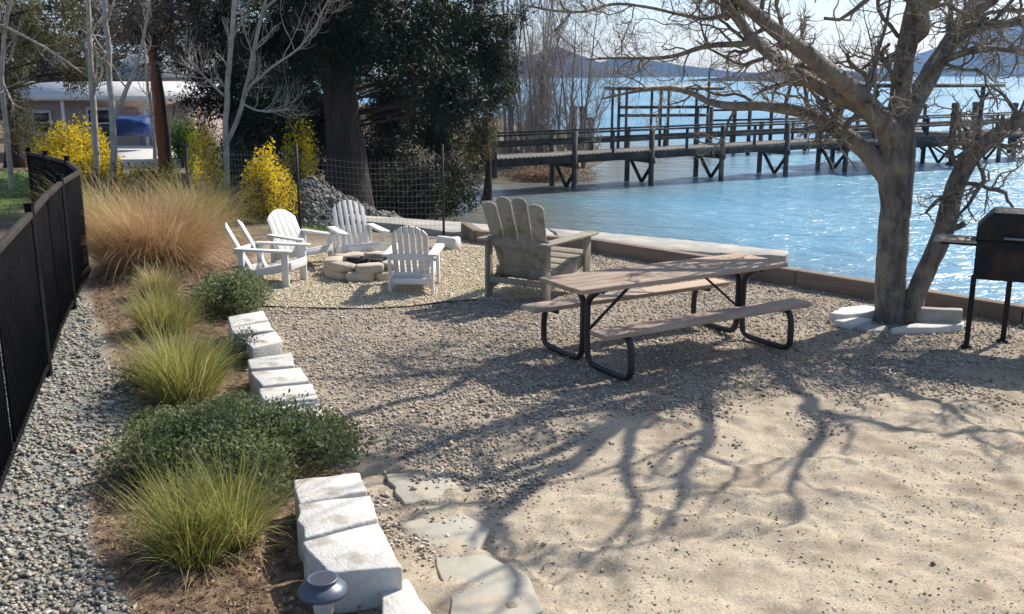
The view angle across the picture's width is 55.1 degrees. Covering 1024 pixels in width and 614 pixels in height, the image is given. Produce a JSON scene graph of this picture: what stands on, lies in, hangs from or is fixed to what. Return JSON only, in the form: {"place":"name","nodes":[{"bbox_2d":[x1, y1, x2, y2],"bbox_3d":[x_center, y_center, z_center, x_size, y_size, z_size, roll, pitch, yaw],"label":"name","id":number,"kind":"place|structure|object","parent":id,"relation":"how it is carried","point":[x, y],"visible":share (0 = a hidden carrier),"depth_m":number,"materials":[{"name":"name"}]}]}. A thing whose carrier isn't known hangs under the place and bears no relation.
{"place":"outdoors","nodes":[
{"label":"outdoors","id":0,"kind":"place"},
{"bbox_2d":[0,273,137,613],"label":"grey gravel","id":1,"kind":"structure","parent":0,"point":[101,590],"depth_m":6.02,"materials":[{"name":"gravel"}]},
{"bbox_2d":[117,145,188,167],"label":"driveway","id":2,"kind":"structure","parent":0,"point":[135,154],"depth_m":31.90,"materials":[{"name":"concrete"}]},
{"bbox_2d":[116,114,155,136],"bbox_3d":[-13.121,-6.268,33.951,1.368,0.801,1.063,0,13,0],"label":"covered boat","id":3,"kind":"object","parent":2,"relation":"on","point":[139,125],"visible":0.77,"depth_m":33.63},
{"bbox_2d":[113,56,221,80],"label":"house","id":4,"kind":"structure","parent":0,"point":[166,76],"depth_m":56.54,"materials":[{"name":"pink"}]},
{"bbox_2d":[0,170,378,232],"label":"lawn grass","id":5,"kind":"structure","parent":0,"point":[318,228],"depth_m":18.90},
{"bbox_2d":[255,246,603,310],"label":"pale gravel","id":6,"kind":"structure","parent":0,"point":[364,295],"depth_m":11.73,"materials":[{"name":"gravel"}]},
{"bbox_2d":[348,214,553,236],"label":"path","id":7,"kind":"structure","parent":0,"point":[451,228],"depth_m":16.61,"materials":[{"name":"concrete"}]},
{"bbox_2d":[0,102,1023,613],"bbox_3d":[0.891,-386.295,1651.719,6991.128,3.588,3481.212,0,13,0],"label":"ground","id":8,"kind":"structure","parent":0,"point":[818,476],"depth_m":6.30,"materials":[{"name":"sand"}]},
{"bbox_2d":[0,147,90,491],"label":"metal fence","id":9,"kind":"object","parent":8,"relation":"on","point":[43,266],"visible":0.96,"depth_m":8.05,"materials":[{"name":"metal"}]},
{"bbox_2d":[0,0,105,189],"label":"bare sapling","id":10,"kind":"object","parent":8,"relation":"on","point":[4,48],"visible":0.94,"depth_m":21.43,"materials":[{"name":"grey plant"}]},
{"bbox_2d":[0,0,119,167],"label":"leafy tree","id":11,"kind":"object","parent":8,"relation":"on","point":[77,78],"visible":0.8,"depth_m":29.56,"materials":[{"name":"green plant"}]},
{"bbox_2d":[21,112,123,184],"bbox_3d":[-9.649,-3.384,21.497,2.086,1.767,1.719,-5,14,-22],"label":"yellow bush","id":12,"kind":"object","parent":8,"relation":"on","point":[57,140],"visible":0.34,"depth_m":21.14,"materials":[{"name":"yellow blossom"},{"name":"dark bark"}]},
{"bbox_2d":[51,140,126,191],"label":"yellow bush","id":13,"kind":"object","parent":8,"relation":"on","point":[81,156],"visible":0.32,"depth_m":20.43,"materials":[{"name":"yellow blossom"},{"name":"dark bark"}]},
{"bbox_2d":[71,0,113,190],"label":"bare sapling","id":14,"kind":"object","parent":8,"relation":"on","point":[93,82],"visible":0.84,"depth_m":19.99,"materials":[{"name":"grey plant"}]},
{"bbox_2d":[9,160,184,253],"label":"ornamental grass","id":15,"kind":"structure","parent":8,"relation":"on","point":[93,202],"depth_m":14.88,"materials":[{"name":"plant"}]},
{"bbox_2d":[74,161,130,205],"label":"bush","id":16,"kind":"object","parent":8,"relation":"on","point":[94,180],"visible":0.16,"depth_m":18.06,"materials":[{"name":"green plant"}]},
{"bbox_2d":[14,81,222,153],"bbox_3d":[-15.024,-7.222,38.550,7.469,3.193,5.345,0,13,0],"label":"mobile home","id":17,"kind":"object","parent":8,"relation":"on","point":[48,94],"visible":0.35,"depth_m":36.32,"materials":[{"name":"beige"}]},
{"bbox_2d":[32,110,53,134],"bbox_3d":[-17.394,-6.838,36.365,0.710,0.910,0.095,0,13,0],"label":"window","id":18,"kind":"structure","parent":17,"relation":"in","point":[48,113],"depth_m":36.31,"materials":[{"name":"grey glass"}]},
{"bbox_2d":[86,107,109,138],"bbox_3d":[-15.279,-6.813,36.371,0.910,1.160,0.095,0,13,0],"label":"window","id":19,"kind":"structure","parent":17,"relation":"in","point":[102,112],"depth_m":36.30,"materials":[{"name":"black glass"}]},
{"bbox_2d":[115,107,140,144],"bbox_3d":[-14.269,-6.477,36.468,0.900,1.900,0.070,0,13,0],"label":"door","id":20,"kind":"structure","parent":17,"relation":"in","point":[125,111],"depth_m":36.48,"materials":[{"name":"grey"}]},
{"bbox_2d":[77,0,161,197],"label":"bare sapling","id":21,"kind":"object","parent":8,"relation":"on","point":[114,112],"visible":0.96,"depth_m":19.58,"materials":[{"name":"grey plant"}]},
{"bbox_2d":[84,162,168,208],"bbox_3d":[-7.302,-2.260,18.456,1.751,0.936,1.284,0,13,0],"label":"bush","id":22,"kind":"object","parent":8,"relation":"on","point":[139,178],"visible":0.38,"depth_m":18.36,"materials":[{"name":"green plant"}]},
{"bbox_2d":[108,345,154,394],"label":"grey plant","id":23,"kind":"object","parent":8,"relation":"on","point":[122,376],"visible":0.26,"depth_m":7.97,"materials":[{"name":"green plant"}]},
{"bbox_2d":[1,0,277,82],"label":"leafy tree","id":24,"kind":"object","parent":8,"relation":"on","point":[52,78],"visible":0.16,"depth_m":49.03,"materials":[{"name":"green plant"}]},
{"bbox_2d":[52,0,236,172],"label":"leafy tree","id":25,"kind":"object","parent":8,"relation":"on","point":[159,60],"visible":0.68,"depth_m":24.52,"materials":[{"name":"green plant"}]},
{"bbox_2d":[132,14,159,173],"bbox_3d":[-7.551,-4.179,20.534,0.950,3.891,0.733,8,15,30],"label":"bare sapling","id":26,"kind":"object","parent":8,"relation":"on","point":[148,91],"visible":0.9,"depth_m":20.52,"materials":[{"name":"grey plant"}]},
{"bbox_2d":[123,405,174,427],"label":"creeping shrub","id":27,"kind":"object","parent":8,"relation":"on","point":[141,414],"visible":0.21,"depth_m":7.09,"materials":[{"name":"green plant"}]},
{"bbox_2d":[125,160,181,198],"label":"yellow bush","id":28,"kind":"object","parent":8,"relation":"on","point":[162,173],"visible":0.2,"depth_m":20.25,"materials":[{"name":"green plant"}]},
{"bbox_2d":[143,8,163,171],"bbox_3d":[-9.563,-5.642,26.410,0.365,4.608,0.270,0,13,0],"label":"utility pole","id":29,"kind":"object","parent":8,"relation":"on","point":[159,127],"visible":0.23,"depth_m":26.40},
{"bbox_2d":[115,255,193,300],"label":"grass tuft","id":30,"kind":"object","parent":8,"relation":"on","point":[169,278],"visible":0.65,"depth_m":11.29,"materials":[{"name":"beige grass blades"}]},
{"bbox_2d":[108,270,224,340],"bbox_3d":[-3.480,0.011,9.655,1.156,0.839,1.317,6,14,22],"label":"grass tuft","id":31,"kind":"object","parent":8,"relation":"on","point":[176,308],"visible":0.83,"depth_m":9.65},
{"bbox_2d":[85,305,255,414],"bbox_3d":[-2.583,0.452,7.782,1.506,0.974,1.392,10,17,37],"label":"grass tuft","id":32,"kind":"object","parent":8,"relation":"on","point":[180,376],"visible":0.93,"depth_m":7.65,"materials":[{"name":"plant"}]},
{"bbox_2d":[80,146,268,288],"bbox_3d":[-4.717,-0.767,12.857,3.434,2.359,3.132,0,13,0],"label":"ornamental grass","id":33,"kind":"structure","parent":8,"relation":"on","point":[126,246],"depth_m":12.53,"materials":[{"name":"plant"}]},
{"bbox_2d":[157,113,200,167],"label":"green bush","id":34,"kind":"object","parent":8,"relation":"on","point":[177,145],"visible":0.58,"depth_m":30.48,"materials":[{"name":"green plant"}]},
{"bbox_2d":[155,166,229,206],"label":"bush","id":35,"kind":"object","parent":8,"relation":"on","point":[184,182],"visible":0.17,"depth_m":18.11,"materials":[{"name":"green plant"}]},
{"bbox_2d":[65,425,319,608],"bbox_3d":[-1.601,1.094,5.209,1.475,0.797,1.219,0,13,0],"label":"grass tuft","id":36,"kind":"object","parent":8,"relation":"on","point":[201,527],"visible":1,"depth_m":5.20,"materials":[{"name":"plant"}]},
{"bbox_2d":[189,155,215,203],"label":"yellow bush","id":37,"kind":"object","parent":8,"relation":"on","point":[195,163],"visible":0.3,"depth_m":17.98,"materials":[{"name":"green plant"}]},
{"bbox_2d":[184,111,225,196],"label":"yellow bush","id":38,"kind":"object","parent":8,"relation":"on","point":[202,156],"visible":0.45,"depth_m":18.65,"materials":[{"name":"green plant"}]},
{"bbox_2d":[0,0,421,121],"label":"wood","id":39,"kind":"object","parent":8,"relation":"on","point":[122,57],"visible":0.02,"depth_m":71.51,"materials":[{"name":"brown plant"}]},
{"bbox_2d":[85,263,360,613],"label":"leaf litter","id":40,"kind":"object","parent":8,"relation":"on","point":[265,611],"visible":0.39,"depth_m":5.29,"materials":[{"name":"plant"}]},
{"bbox_2d":[187,264,274,320],"bbox_3d":[-3.076,-0.207,10.591,0.965,0.547,1.228,0,13,0],"label":"creeping shrub","id":41,"kind":"object","parent":8,"relation":"on","point":[236,290],"visible":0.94,"depth_m":10.36,"materials":[{"name":"green plant"}]},
{"bbox_2d":[91,387,375,513],"bbox_3d":[-1.788,0.836,6.348,1.554,0.490,1.499,9,16,34],"label":"creeping shrub","id":42,"kind":"object","parent":8,"relation":"on","point":[221,418],"visible":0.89,"depth_m":6.20,"materials":[{"name":"green plant"}]},
{"bbox_2d":[209,326,263,365],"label":"grey plant","id":43,"kind":"object","parent":8,"relation":"on","point":[240,349],"visible":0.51,"depth_m":8.72,"materials":[{"name":"green plant"}]},
{"bbox_2d":[122,0,359,183],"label":"evergreen tree","id":44,"kind":"object","parent":8,"relation":"on","point":[261,126],"visible":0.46,"depth_m":24.65,"materials":[{"name":"green plant"}]},
{"bbox_2d":[228,311,267,336],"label":"concrete block","id":45,"kind":"structure","parent":8,"relation":"on","point":[252,318],"depth_m":9.49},
{"bbox_2d":[221,179,276,219],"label":"bush","id":46,"kind":"object","parent":8,"relation":"on","point":[235,204],"visible":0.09,"depth_m":18.79,"materials":[{"name":"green plant"}]},
{"bbox_2d":[209,133,294,191],"bbox_3d":[-5.814,-3.255,22.412,2.138,1.453,1.976,-9,16,-35],"label":"dark brush","id":47,"kind":"object","parent":8,"relation":"on","point":[234,164],"visible":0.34,"depth_m":22.09,"materials":[{"name":"green plant"}]},
{"bbox_2d":[231,322,273,352],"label":"concrete block","id":48,"kind":"structure","parent":8,"relation":"on","point":[263,328],"depth_m":9.14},
{"bbox_2d":[156,0,352,197],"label":"bare sapling","id":49,"kind":"object","parent":8,"relation":"on","point":[227,136],"visible":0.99,"depth_m":19.41,"materials":[{"name":"grey plant"}]},
{"bbox_2d":[242,332,282,362],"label":"concrete block","id":50,"kind":"structure","parent":8,"relation":"on","point":[270,344],"depth_m":8.66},
{"bbox_2d":[224,219,309,286],"bbox_3d":[-3.013,-0.670,12.037,0.932,0.751,0.630,3,14,14],"label":"garden chair","id":51,"kind":"object","parent":8,"relation":"on","point":[284,266],"visible":0.87,"depth_m":11.92,"materials":[{"name":"white paint"}]},
{"bbox_2d":[238,136,301,222],"bbox_3d":[-4.285,-2.208,17.225,1.162,1.561,0.920,0,13,0],"label":"yellow bush","id":52,"kind":"object","parent":8,"relation":"on","point":[273,188],"visible":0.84,"depth_m":17.15,"materials":[{"name":"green plant"}]},
{"bbox_2d":[248,353,294,390],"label":"concrete block","id":53,"kind":"structure","parent":8,"relation":"on","point":[277,362],"depth_m":8.04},
{"bbox_2d":[251,367,309,400],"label":"concrete block","id":54,"kind":"structure","parent":8,"relation":"on","point":[277,378],"depth_m":7.67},
{"bbox_2d":[259,384,317,411],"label":"concrete block","id":55,"kind":"structure","parent":8,"relation":"on","point":[295,391],"depth_m":7.28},
{"bbox_2d":[263,401,322,442],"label":"concrete block","id":56,"kind":"structure","parent":8,"relation":"on","point":[316,403],"depth_m":6.95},
{"bbox_2d":[280,109,320,196],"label":"yellow bush","id":57,"kind":"object","parent":8,"relation":"on","point":[308,161],"visible":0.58,"depth_m":20.29,"materials":[{"name":"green plant"}]},
{"bbox_2d":[266,209,336,268],"bbox_3d":[-2.883,-0.929,13.235,0.838,0.722,0.680,10,17,37],"label":"garden chair","id":58,"kind":"object","parent":8,"relation":"on","point":[283,225],"visible":0.73,"depth_m":13.27,"materials":[{"name":"white paint"}]},
{"bbox_2d":[183,139,444,235],"bbox_3d":[-3.441,-1.910,16.218,5.045,1.656,0.334,5,14,22],"label":"wire fence","id":59,"kind":"object","parent":8,"relation":"on","point":[298,186],"visible":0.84,"depth_m":15.96,"materials":[{"name":"metal"}]},
{"bbox_2d":[297,570,347,613],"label":"solar lamp","id":60,"kind":"object","parent":8,"relation":"on","point":[321,591],"visible":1,"depth_m":4.47,"materials":[{"name":"metal"}]},
{"bbox_2d":[294,473,366,522],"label":"concrete block","id":61,"kind":"structure","parent":8,"relation":"on","point":[344,486],"depth_m":5.56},
{"bbox_2d":[297,496,377,563],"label":"concrete block","id":62,"kind":"structure","parent":8,"relation":"on","point":[318,519],"depth_m":5.20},
{"bbox_2d":[282,174,402,229],"bbox_3d":[-3.220,-1.752,18.288,4.200,1.448,2.600,0,13,0],"label":"gravel heap","id":63,"kind":"object","parent":8,"relation":"on","point":[323,213],"visible":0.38,"depth_m":17.87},
{"bbox_2d":[303,524,402,612],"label":"concrete block","id":64,"kind":"structure","parent":8,"relation":"on","point":[362,562],"depth_m":4.72,"materials":[{"name":"concrete"}]},
{"bbox_2d":[221,0,494,206],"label":"evergreen tree","id":65,"kind":"object","parent":8,"relation":"on","point":[353,40],"visible":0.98,"depth_m":20.88,"materials":[{"name":"green plant"}]},
{"bbox_2d":[322,251,393,281],"bbox_3d":[-1.876,-0.536,12.618,1.086,0.267,1.101,0,13,0],"label":"fire pit","id":66,"kind":"object","parent":8,"relation":"on","point":[355,266],"visible":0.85,"depth_m":12.21,"materials":[{"name":"stone"}]},
{"bbox_2d":[327,200,389,254],"bbox_3d":[-2.134,-1.018,13.438,0.693,0.801,0.902,-6,15,-24],"label":"garden chair","id":67,"kind":"object","parent":8,"relation":"on","point":[344,246],"visible":0.89,"depth_m":13.62,"materials":[{"name":"white paint"}]},
{"bbox_2d":[259,299,477,309],"bbox_3d":[-1.579,-0.013,10.865,2.476,0.050,0.353,-2,13,-10],"label":"edging strip","id":68,"kind":"object","parent":8,"relation":"on","point":[371,308],"visible":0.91,"depth_m":10.76,"materials":[{"name":"metal"}]},
{"bbox_2d":[363,114,424,209],"bbox_3d":[-3.228,-3.755,24.884,1.962,2.655,1.546,9,16,33],"label":"dark brush","id":69,"kind":"object","parent":8,"relation":"on","point":[380,153],"visible":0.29,"depth_m":24.58,"materials":[{"name":"green plant"}]},
{"bbox_2d":[381,579,430,613],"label":"concrete block","id":70,"kind":"structure","parent":8,"relation":"on","point":[405,600],"depth_m":4.60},
{"bbox_2d":[382,226,444,294],"bbox_3d":[-1.166,-0.625,11.747,0.657,0.831,0.880,0,13,2],"label":"garden chair","id":71,"kind":"object","parent":8,"relation":"on","point":[413,267],"visible":1,"depth_m":11.49,"materials":[{"name":"white paint"}]},
{"bbox_2d":[369,147,468,221],"bbox_3d":[-2.404,-2.825,23.222,2.539,1.968,1.882,-4,14,-17],"label":"dark brush","id":72,"kind":"object","parent":8,"relation":"on","point":[422,211],"visible":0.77,"depth_m":22.97,"materials":[{"name":"green plant"}]},
{"bbox_2d":[386,468,459,505],"bbox_3d":[-0.542,1.141,6.142,0.420,0.060,0.488,-4,14,-17],"label":"flagstone","id":73,"kind":"object","parent":8,"relation":"on","point":[400,483],"visible":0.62,"depth_m":6.11,"materials":[{"name":"stone"}]},
{"bbox_2d":[399,513,489,548],"bbox_3d":[-0.366,1.295,5.492,0.470,0.060,0.515,-7,15,-28],"label":"flagstone","id":74,"kind":"object","parent":8,"relation":"on","point":[476,535],"visible":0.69,"depth_m":5.51,"materials":[{"name":"stone"}]},
{"bbox_2d":[436,236,461,249],"bbox_3d":[-0.945,-0.947,14.607,0.392,0.235,0.278,6,14,22],"label":"boulder","id":75,"kind":"object","parent":8,"relation":"on","point":[450,243],"visible":0.62,"depth_m":14.48,"materials":[{"name":"stone"}]},
{"bbox_2d":[411,151,487,213],"bbox_3d":[-1.925,-3.316,26.480,2.462,1.772,1.691,5,14,19],"label":"dark brush","id":76,"kind":"object","parent":8,"relation":"on","point":[470,190],"visible":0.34,"depth_m":26.25,"materials":[{"name":"green plant"}]},
{"bbox_2d":[397,0,536,209],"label":"evergreen tree","id":77,"kind":"object","parent":8,"relation":"on","point":[479,29],"visible":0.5,"depth_m":25.78,"materials":[{"name":"green plant"}]},
{"bbox_2d":[461,222,480,241],"bbox_3d":[-0.635,-1.112,15.433,0.160,0.320,0.866,-4,14,-15],"label":"edging timber","id":78,"kind":"object","parent":8,"relation":"on","point":[468,230],"visible":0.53,"depth_m":15.32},
{"bbox_2d":[452,94,510,199],"bbox_3d":[-1.109,-4.541,28.481,1.798,3.904,2.187,10,16,36],"label":"evergreen tree","id":79,"kind":"object","parent":8,"relation":"on","point":[473,146],"visible":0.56,"depth_m":28.40,"materials":[{"name":"green plant"}]},
{"bbox_2d":[436,554,543,613],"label":"flagstone","id":80,"kind":"object","parent":8,"relation":"on","point":[501,587],"visible":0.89,"depth_m":4.89,"materials":[{"name":"stone"}]},
{"bbox_2d":[1,259,1023,613],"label":"dry debris","id":81,"kind":"object","parent":8,"relation":"on","point":[651,473],"visible":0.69,"depth_m":5.95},
{"bbox_2d":[484,0,573,169],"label":"willow clump","id":82,"kind":"object","parent":8,"relation":"on","point":[510,120],"visible":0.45,"depth_m":35.06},
{"bbox_2d":[490,0,577,152],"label":"willow clump","id":83,"kind":"object","parent":8,"relation":"on","point":[533,84],"visible":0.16,"depth_m":38.79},
{"bbox_2d":[476,230,598,252],"bbox_3d":[0.360,-0.916,14.606,1.940,0.320,0.160,6,15,25],"label":"edging timber","id":84,"kind":"object","parent":8,"relation":"on","point":[577,244],"visible":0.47,"depth_m":14.31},
{"bbox_2d":[476,196,598,300],"bbox_3d":[0.321,-0.741,11.458,1.000,1.215,1.242,9,16,32],"label":"wooden chair","id":85,"kind":"object","parent":8,"relation":"on","point":[525,249],"visible":0.91,"depth_m":11.14,"materials":[{"name":"brown wood"}]},
{"bbox_2d":[500,0,585,167],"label":"willow clump","id":86,"kind":"object","parent":8,"relation":"on","point":[541,90],"visible":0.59,"depth_m":36.47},
{"bbox_2d":[498,165,607,181],"bbox_3d":[1.276,-4.659,34.482,4.172,0.856,1.738,0,13,0],"label":"dry brush","id":87,"kind":"object","parent":8,"relation":"on","point":[540,175],"visible":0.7,"depth_m":34.20,"materials":[{"name":"brown plant"}]},
{"bbox_2d":[532,0,618,167],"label":"willow clump","id":88,"kind":"object","parent":8,"relation":"on","point":[591,80],"visible":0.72,"depth_m":37.95,"materials":[{"name":"plant"}]},
{"bbox_2d":[521,253,811,380],"bbox_3d":[1.430,0.029,9.070,2.409,0.762,1.390,-8,15,-30],"label":"picnic table","id":89,"kind":"object","parent":8,"relation":"on","point":[596,285],"visible":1,"depth_m":8.89,"materials":[{"name":"brown wood"}]},
{"bbox_2d":[548,229,788,262],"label":"concrete slab","id":90,"kind":"structure","parent":8,"relation":"on","point":[710,248],"depth_m":14.60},
{"bbox_2d":[364,355,1023,613],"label":"sand grit","id":91,"kind":"object","parent":8,"relation":"on","point":[802,557],"visible":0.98,"depth_m":5.71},
{"bbox_2d":[595,239,800,285],"bbox_3d":[2.370,-0.560,13.098,3.174,0.320,0.160,13,18,43],"label":"edging timber","id":92,"kind":"object","parent":8,"relation":"on","point":[778,276],"visible":0.52,"depth_m":13.30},
{"bbox_2d":[502,0,1023,324],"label":"bare tree","id":93,"kind":"object","parent":8,"relation":"on","point":[889,164],"visible":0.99,"depth_m":9.71,"materials":[{"name":"brown plant"}]},
{"bbox_2d":[829,305,874,320],"bbox_3d":[3.615,0.077,10.405,0.672,0.100,0.294,-6,14,-23],"label":"edging stone","id":94,"kind":"object","parent":8,"relation":"on","point":[865,311],"visible":0.74,"depth_m":10.30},
{"bbox_2d":[833,317,870,329],"bbox_3d":[3.511,0.172,10.113,0.344,0.090,0.241,-11,17,-38],"label":"edging stone","id":95,"kind":"object","parent":8,"relation":"on","point":[852,323],"visible":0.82,"depth_m":10.03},
{"bbox_2d":[795,269,1023,333],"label":"edging","id":96,"kind":"object","parent":8,"relation":"on","point":[984,308],"depth_m":10.71,"materials":[{"name":"wood"}]},
{"bbox_2d":[891,322,963,334],"bbox_3d":[4.165,0.253,9.836,0.854,0.160,0.228,-5,14,-21],"label":"edging stone","id":97,"kind":"object","parent":8,"relation":"on","point":[930,327],"visible":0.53,"depth_m":9.74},
{"bbox_2d":[919,307,962,322],"bbox_3d":[4.352,0.140,9.964,0.418,0.260,0.122,3,14,11],"label":"edging stone","id":98,"kind":"object","parent":8,"relation":"on","point":[938,314],"visible":0.54,"depth_m":9.90,"materials":[{"name":"concrete"}]},
{"bbox_2d":[933,207,1023,348],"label":"barbecue grill","id":99,"kind":"object","parent":8,"relation":"on","point":[997,240],"visible":0.94,"depth_m":8.98,"materials":[{"name":"black metal"}]},
{"bbox_2d":[2,0,1023,75],"label":"sky","id":100,"kind":"structure","parent":0,"point":[821,8],"materials":[{"name":"white"}]},
{"bbox_2d":[71,246,1023,572],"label":"pea gravel","id":101,"kind":"structure","parent":0,"point":[525,398],"depth_m":8.52,"materials":[{"name":"gravel"}]},
{"bbox_2d":[469,47,635,77],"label":"hills","id":102,"kind":"structure","parent":0,"point":[584,66],"depth_m":1283.82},
{"bbox_2d":[301,77,1023,303],"bbox_3d":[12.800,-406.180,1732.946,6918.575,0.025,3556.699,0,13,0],"label":"water","id":103,"kind":"structure","parent":0,"point":[806,214],"depth_m":29.70,"materials":[{"name":"liquid"}]},
{"bbox_2d":[472,112,1023,189],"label":"pier","id":104,"kind":"structure","parent":103,"relation":"in","point":[572,159],"depth_m":33.87,"materials":[{"name":"brown wood"}]},
{"bbox_2d":[604,84,724,148],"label":"boat shelter","id":105,"kind":"object","parent":104,"relation":"on","point":[651,107],"visible":0.48,"depth_m":45.41,"materials":[{"name":"brown wood"}]},
{"bbox_2d":[828,83,1004,164],"bbox_3d":[16.370,-6.884,40.964,6.298,4.740,4.299,-7,15,-28],"label":"gazebo","id":106,"kind":"object","parent":104,"relation":"on","point":[921,142],"visible":0.12,"depth_m":39.74,"materials":[{"name":"brown wood"}]},
{"bbox_2d":[694,100,928,154],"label":"dock","id":107,"kind":"object","parent":103,"relation":"in","point":[734,119],"visible":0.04,"depth_m":45.27,"materials":[{"name":"brown wood"}]},
{"bbox_2d":[972,102,978,112],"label":"mooring pile","id":108,"kind":"object","parent":103,"relation":"in","point":[975,107],"visible":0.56,"depth_m":45.00,"materials":[{"name":"brown wood"}]},
{"bbox_2d":[1006,102,1018,152],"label":"mooring pile","id":109,"kind":"object","parent":103,"relation":"in","point":[1015,104],"visible":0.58,"depth_m":46.30,"materials":[{"name":"brown wood"}]},
{"bbox_2d":[600,59,886,76],"bbox_3d":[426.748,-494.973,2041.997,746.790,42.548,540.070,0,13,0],"label":"hills","id":110,"kind":"structure","parent":0,"point":[664,69],"depth_m":1882.65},
{"bbox_2d":[686,71,914,81],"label":"shore","id":111,"kind":"structure","parent":0,"point":[749,76],"depth_m":575.50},
{"bbox_2d":[866,26,1023,76],"bbox_3d":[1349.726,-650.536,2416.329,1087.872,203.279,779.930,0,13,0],"label":"hills","id":112,"kind":"structure","parent":0,"point":[923,60],"depth_m":2216.46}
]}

